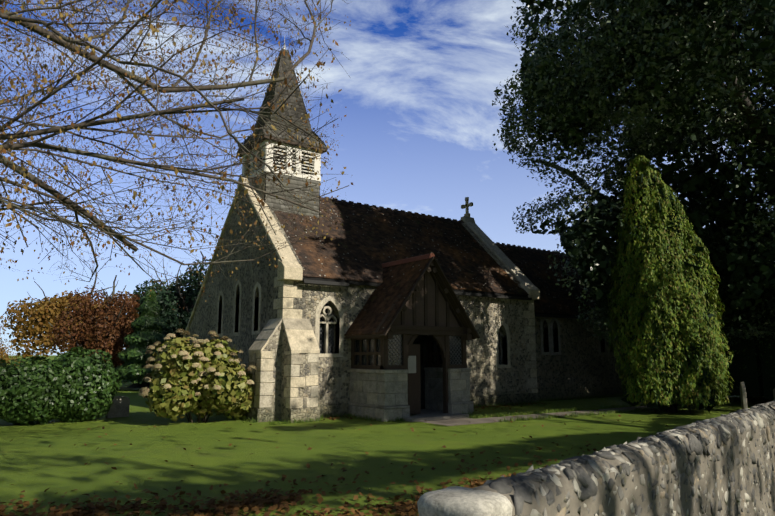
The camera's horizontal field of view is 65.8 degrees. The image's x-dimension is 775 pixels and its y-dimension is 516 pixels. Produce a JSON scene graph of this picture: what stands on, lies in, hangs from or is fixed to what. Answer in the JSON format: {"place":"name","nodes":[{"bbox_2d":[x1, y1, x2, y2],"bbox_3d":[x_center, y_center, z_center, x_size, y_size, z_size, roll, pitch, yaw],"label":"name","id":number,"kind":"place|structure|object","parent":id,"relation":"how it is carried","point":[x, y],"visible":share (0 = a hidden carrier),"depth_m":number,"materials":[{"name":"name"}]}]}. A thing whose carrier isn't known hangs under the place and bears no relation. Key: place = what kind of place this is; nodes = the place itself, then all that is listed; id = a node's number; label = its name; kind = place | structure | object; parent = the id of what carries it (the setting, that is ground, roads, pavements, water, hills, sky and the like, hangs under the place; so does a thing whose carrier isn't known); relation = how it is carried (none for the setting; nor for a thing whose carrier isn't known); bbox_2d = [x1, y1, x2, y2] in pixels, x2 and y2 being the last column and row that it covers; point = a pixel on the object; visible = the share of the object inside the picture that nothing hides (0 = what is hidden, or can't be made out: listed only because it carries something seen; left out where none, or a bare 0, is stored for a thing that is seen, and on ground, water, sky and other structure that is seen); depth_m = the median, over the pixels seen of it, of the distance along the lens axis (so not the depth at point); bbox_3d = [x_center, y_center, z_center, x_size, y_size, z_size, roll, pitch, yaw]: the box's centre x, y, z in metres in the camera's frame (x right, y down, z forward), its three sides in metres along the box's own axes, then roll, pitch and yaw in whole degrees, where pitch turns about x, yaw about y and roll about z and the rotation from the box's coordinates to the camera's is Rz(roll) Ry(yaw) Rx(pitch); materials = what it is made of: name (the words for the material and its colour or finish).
{"place":"outdoors","nodes":[
{"label":"outdoors","id":0,"kind":"place"},
{"bbox_2d":[157,348,248,409],"bbox_3d":[-4.437,3.008,14.723,2.393,1.694,1.707,2,-9,-13],"label":"hydrangea","id":1,"kind":"object","parent":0,"point":[224,378],"visible":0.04,"depth_m":14.31,"materials":[{"name":"green plant"}]},
{"bbox_2d":[186,187,304,372],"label":"gable end wall","id":2,"kind":"structure","parent":0,"point":[263,273],"depth_m":17.85,"materials":[{"name":"grey stone"}]},
{"bbox_2d":[0,355,773,515],"bbox_3d":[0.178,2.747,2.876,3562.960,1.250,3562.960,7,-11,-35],"label":"lawn","id":3,"kind":"structure","parent":0,"point":[33,464],"depth_m":10.12,"materials":[{"name":"green plant"}]},
{"bbox_2d":[0,346,121,425],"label":"hedge","id":4,"kind":"object","parent":3,"relation":"on","point":[62,383],"visible":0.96,"depth_m":14.33,"materials":[{"name":"green plant"}]},
{"bbox_2d":[1,271,138,359],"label":"tree leaves","id":5,"kind":"object","parent":3,"relation":"on","point":[34,325],"depth_m":57.84,"materials":[{"name":"orange plant"}]},
{"bbox_2d":[48,275,125,354],"bbox_3d":[-14.060,3.662,29.926,4.334,5.678,2.937,-3,-10,16],"label":"tree","id":6,"kind":"object","parent":3,"relation":"on","point":[117,319],"visible":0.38,"depth_m":29.61,"materials":[{"name":"brown plant"}]},
{"bbox_2d":[47,285,139,383],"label":"autumn tree leaves","id":7,"kind":"object","parent":6,"relation":"attached to","point":[84,332],"visible":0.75,"depth_m":29.16,"materials":[{"name":"brown plant"}]},
{"bbox_2d":[127,338,151,390],"bbox_3d":[-11.215,3.904,28.087,1.497,4.492,1.497,-6,-11,31],"label":"conifer trunk","id":8,"kind":"object","parent":3,"relation":"on","point":[139,385],"visible":0.04,"depth_m":27.24,"materials":[{"name":"plant"}]},
{"bbox_2d":[115,289,171,383],"bbox_3d":[-11.234,3.644,28.140,3.116,4.453,3.054,7,-11,-35],"label":"conifer tree","id":9,"kind":"object","parent":8,"relation":"attached to","point":[149,323],"visible":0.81,"depth_m":27.42,"materials":[{"name":"green plant"}]},
{"bbox_2d":[110,268,206,365],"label":"tree leaves","id":10,"kind":"object","parent":3,"relation":"on","point":[136,314],"depth_m":51.00,"materials":[{"name":"brown plant"}]},
{"bbox_2d":[127,251,210,338],"bbox_3d":[-11.078,3.119,32.818,7.404,7.677,6.027,7,-11,-35],"label":"yew","id":11,"kind":"object","parent":3,"relation":"on","point":[167,301],"depth_m":32.27,"materials":[{"name":"green plant"}]},
{"bbox_2d":[0,0,352,301],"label":"tree","id":12,"kind":"object","parent":3,"relation":"on","point":[54,130],"depth_m":8.40,"materials":[{"name":"brown plant"}]},
{"bbox_2d":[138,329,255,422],"bbox_3d":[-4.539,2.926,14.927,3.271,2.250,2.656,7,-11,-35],"label":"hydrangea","id":13,"kind":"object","parent":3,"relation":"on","point":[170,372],"depth_m":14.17,"materials":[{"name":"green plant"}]},
{"bbox_2d":[245,322,319,422],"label":"buttresses","id":14,"kind":"structure","parent":3,"relation":"on","point":[278,345],"depth_m":14.93,"materials":[{"name":"grey stone"}]},
{"bbox_2d":[248,351,318,408],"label":"buttress quoins","id":15,"kind":"object","parent":14,"relation":"on","point":[264,384],"visible":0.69,"depth_m":14.86,"materials":[{"name":"beige stone"}]},
{"bbox_2d":[248,318,319,352],"bbox_3d":[-2.671,1.981,15.334,1.908,0.894,0.964,-1,-9,9],"label":"buttress cap","id":16,"kind":"object","parent":14,"relation":"on","point":[300,335],"visible":1,"depth_m":15.25,"materials":[{"name":"beige stone"}]},
{"bbox_2d":[0,402,667,515],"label":"fallen leaves","id":17,"kind":"object","parent":3,"relation":"on","point":[251,502],"visible":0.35,"depth_m":6.51,"materials":[{"name":"brown plant"}]},
{"bbox_2d":[350,252,479,421],"bbox_3d":[0.690,2.258,16.517,3.272,4.660,2.340,7,-11,-35],"label":"porch","id":18,"kind":"object","parent":3,"relation":"on","point":[437,332],"depth_m":16.01,"materials":[{"name":"brown wood"}]},
{"bbox_2d":[356,334,461,408],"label":"porch lattice windows","id":19,"kind":"structure","parent":18,"relation":"attached to","point":[421,340],"depth_m":16.59,"materials":[{"name":"wood"}]},
{"bbox_2d":[345,266,475,338],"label":"porch roof deck","id":20,"kind":"structure","parent":18,"relation":"attached to","point":[449,297],"depth_m":16.46,"materials":[{"name":"wood"}]},
{"bbox_2d":[345,259,429,335],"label":"porch roof tiles","id":21,"kind":"object","parent":20,"relation":"on","point":[383,297],"visible":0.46,"depth_m":16.18,"materials":[{"name":"brown tile"}]},
{"bbox_2d":[408,356,415,372],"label":"porch notices","id":22,"kind":"object","parent":18,"relation":"attached to","point":[412,364],"visible":0.32,"depth_m":15.80,"materials":[{"name":"white paper"}]},
{"bbox_2d":[388,334,461,364],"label":"lattice panels","id":23,"kind":"object","parent":18,"relation":"attached to","point":[401,351],"visible":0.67,"depth_m":15.56,"materials":[{"name":"wood"}]},
{"bbox_2d":[106,382,774,417],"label":"gravestones","id":24,"kind":"object","parent":3,"relation":"on","point":[120,405],"visible":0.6,"depth_m":15.93,"materials":[{"name":"grey stone"}]},
{"bbox_2d":[214,394,724,424],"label":"grass tufts","id":25,"kind":"object","parent":3,"relation":"on","point":[495,415],"visible":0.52,"depth_m":16.38,"materials":[{"name":"green plant"}]},
{"bbox_2d":[318,380,624,417],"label":"plinth","id":26,"kind":"structure","parent":3,"relation":"on","point":[562,390],"depth_m":21.48,"materials":[{"name":"grey stone"}]},
{"bbox_2d":[462,223,521,287],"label":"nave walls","id":27,"kind":"structure","parent":3,"relation":"on","point":[489,252],"depth_m":22.23,"materials":[{"name":"grey stone"}]},
{"bbox_2d":[248,146,312,200],"bbox_3d":[-3.441,-2.058,19.213,1.820,2.840,1.820,7,-11,-35],"label":"belfry","id":28,"kind":"object","parent":27,"relation":"on","point":[284,162],"depth_m":18.77,"materials":[{"name":"white wood"}]},
{"bbox_2d":[242,140,320,181],"bbox_3d":[-3.441,-2.927,19.354,1.920,1.080,1.920,7,-11,-35],"label":"belfry","id":29,"kind":"object","parent":28,"relation":"attached to","point":[316,165],"visible":0.38,"depth_m":18.65,"materials":[{"name":"white wood"}]},
{"bbox_2d":[244,149,313,174],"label":"belfry louvres","id":30,"kind":"object","parent":29,"relation":"in","point":[287,161],"visible":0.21,"depth_m":18.73,"materials":[{"name":"grey wood"}]},
{"bbox_2d":[237,49,327,153],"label":"spire shingles","id":31,"kind":"object","parent":28,"relation":"on","point":[294,99],"visible":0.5,"depth_m":19.25,"materials":[{"name":"brown wood"}]},
{"bbox_2d":[239,135,326,156],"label":"spire eaves","id":32,"kind":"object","parent":28,"relation":"attached to","point":[268,138],"depth_m":18.56,"materials":[{"name":"brown wood"}]},
{"bbox_2d":[254,171,319,217],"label":"belfry shingles","id":33,"kind":"object","parent":28,"relation":"attached to","point":[292,184],"visible":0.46,"depth_m":18.42,"materials":[{"name":"grey wood"}]},
{"bbox_2d":[183,177,539,337],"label":"gable copings","id":34,"kind":"object","parent":27,"relation":"on","point":[289,267],"visible":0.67,"depth_m":18.42,"materials":[{"name":"beige stone"}]},
{"bbox_2d":[461,197,472,216],"bbox_3d":[3.186,-2.026,24.013,0.140,0.835,0.630,7,-11,-35],"label":"gable cross","id":35,"kind":"object","parent":34,"relation":"on","point":[467,205],"visible":0.96,"depth_m":23.97,"materials":[{"name":"grey stone"}]},
{"bbox_2d":[216,280,510,367],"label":"window surrounds","id":36,"kind":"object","parent":27,"relation":"attached to","point":[320,308],"depth_m":16.89,"materials":[{"name":"beige stone"}]},
{"bbox_2d":[319,303,500,364],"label":"nave glazing","id":37,"kind":"structure","parent":36,"relation":"in","point":[329,337],"depth_m":16.42,"materials":[{"name":"black glass"}]},
{"bbox_2d":[273,277,537,392],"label":"quoins","id":38,"kind":"object","parent":27,"relation":"attached to","point":[286,290],"visible":0.33,"depth_m":15.79,"materials":[{"name":"beige stone"}]},
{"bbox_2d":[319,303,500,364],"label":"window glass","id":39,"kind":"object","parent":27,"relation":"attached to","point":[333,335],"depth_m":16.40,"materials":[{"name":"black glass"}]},
{"bbox_2d":[417,404,695,425],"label":"path gravel","id":40,"kind":"structure","parent":3,"relation":"on","point":[456,421],"depth_m":15.46,"materials":[{"name":"grey gravel"}]},
{"bbox_2d":[472,404,774,515],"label":"front wall","id":41,"kind":"structure","parent":3,"relation":"on","point":[616,505],"depth_m":5.44,"materials":[{"name":"grey stone"}]},
{"bbox_2d":[417,486,512,515],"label":"wall end stone","id":42,"kind":"object","parent":41,"relation":"attached to","point":[456,501],"visible":1,"depth_m":3.27,"materials":[{"name":"beige stone"}]},
{"bbox_2d":[483,400,774,515],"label":"wall cobbles","id":43,"kind":"object","parent":41,"relation":"attached to","point":[498,485],"visible":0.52,"depth_m":5.57,"materials":[{"name":"grey stone"}]},
{"bbox_2d":[501,402,774,515],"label":"wall flints","id":44,"kind":"object","parent":41,"relation":"attached to","point":[518,498],"visible":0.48,"depth_m":5.25,"materials":[{"name":"grey stone"}]},
{"bbox_2d":[607,155,733,413],"bbox_3d":[8.245,0.665,17.660,3.230,7.572,3.021,7,-11,-35],"label":"cypress","id":45,"kind":"object","parent":3,"relation":"on","point":[683,289],"depth_m":16.85,"materials":[{"name":"green plant"}]},
{"bbox_2d":[713,279,774,401],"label":"shrubs","id":46,"kind":"object","parent":3,"relation":"on","point":[761,384],"depth_m":20.09,"materials":[{"name":"green plant"}]},
{"bbox_2d":[0,0,773,354],"label":"sky","id":47,"kind":"structure","parent":0,"point":[419,125],"materials":[{"name":"blue"}]},
{"bbox_2d":[381,253,435,267],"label":"porch ridge tiles","id":48,"kind":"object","parent":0,"point":[411,259],"depth_m":16.84,"materials":[{"name":"red tile"}]},
{"bbox_2d":[348,367,473,421],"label":"porch dwarf walls","id":49,"kind":"structure","parent":0,"point":[387,389],"depth_m":15.72,"materials":[{"name":"grey stone"}]},
{"bbox_2d":[304,283,535,403],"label":"flint wall","id":50,"kind":"structure","parent":0,"point":[486,315],"depth_m":19.13,"materials":[{"name":"grey stone"}]},
{"bbox_2d":[302,275,527,296],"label":"roof eaves","id":51,"kind":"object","parent":50,"relation":"on","point":[375,283],"depth_m":16.90,"materials":[{"name":"brown wood"}]},
{"bbox_2d":[274,200,527,294],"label":"nave roof tiles","id":52,"kind":"object","parent":51,"relation":"on","point":[364,244],"visible":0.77,"depth_m":19.53,"materials":[{"name":"brown tile"}]},
{"bbox_2d":[320,197,568,256],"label":"ridge tiles","id":53,"kind":"object","parent":52,"relation":"on","point":[380,208],"visible":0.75,"depth_m":22.45,"materials":[{"name":"brown tile"}]},
{"bbox_2d":[302,279,604,319],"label":"gutters","id":54,"kind":"object","parent":50,"relation":"attached to","point":[457,293],"visible":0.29,"depth_m":19.30,"materials":[{"name":"metal"}]},
{"bbox_2d":[393,272,459,326],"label":"gable boards","id":55,"kind":"object","parent":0,"point":[420,307],"visible":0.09,"depth_m":16.25,"materials":[{"name":"brown wood"}]},
{"bbox_2d":[534,316,622,382],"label":"wall","id":56,"kind":"structure","parent":0,"point":[579,359],"depth_m":22.71,"materials":[{"name":"grey stone"}]},
{"bbox_2d":[534,312,599,316],"bbox_3d":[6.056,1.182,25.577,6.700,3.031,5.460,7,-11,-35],"label":"gutter","id":57,"kind":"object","parent":56,"relation":"on","point":[558,314],"depth_m":22.17,"materials":[{"name":"black metal"}]},
{"bbox_2d":[497,246,613,316],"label":"chancel roof tiles","id":58,"kind":"object","parent":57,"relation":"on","point":[532,267],"visible":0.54,"depth_m":24.19,"materials":[{"name":"brown tile"}]},
{"bbox_2d":[540,317,615,354],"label":"chancel dressings","id":59,"kind":"structure","parent":56,"relation":"attached to","point":[549,340],"depth_m":22.22,"materials":[{"name":"beige stone"}]},
{"bbox_2d":[492,0,774,347],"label":"tree","id":60,"kind":"object","parent":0,"point":[511,137],"depth_m":17.47,"materials":[{"name":"green plant"}]},
{"bbox_2d":[502,0,774,200],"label":"tree bough leaves","id":61,"kind":"object","parent":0,"point":[602,20],"visible":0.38,"depth_m":15.80,"materials":[{"name":"green plant"}]},
{"bbox_3d":[15.030,-8.460,5.277,27.850,7.391,29.738,7,-11,-35],"label":"big tree","id":62,"kind":"object","parent":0,"visible":0},
{"bbox_2d":[519,0,774,325],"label":"tree","id":63,"kind":"object","parent":62,"relation":"attached to","point":[685,178],"visible":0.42,"depth_m":18.60,"materials":[{"name":"green plant"}]},
{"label":"autumn tree wood","id":64,"kind":"object","parent":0,"visible":0},
{"bbox_2d":[0,316,20,366],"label":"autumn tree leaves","id":65,"kind":"object","parent":64,"relation":"attached to","point":[3,352],"visible":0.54,"depth_m":41.08,"materials":[{"name":"plant"}]}
]}

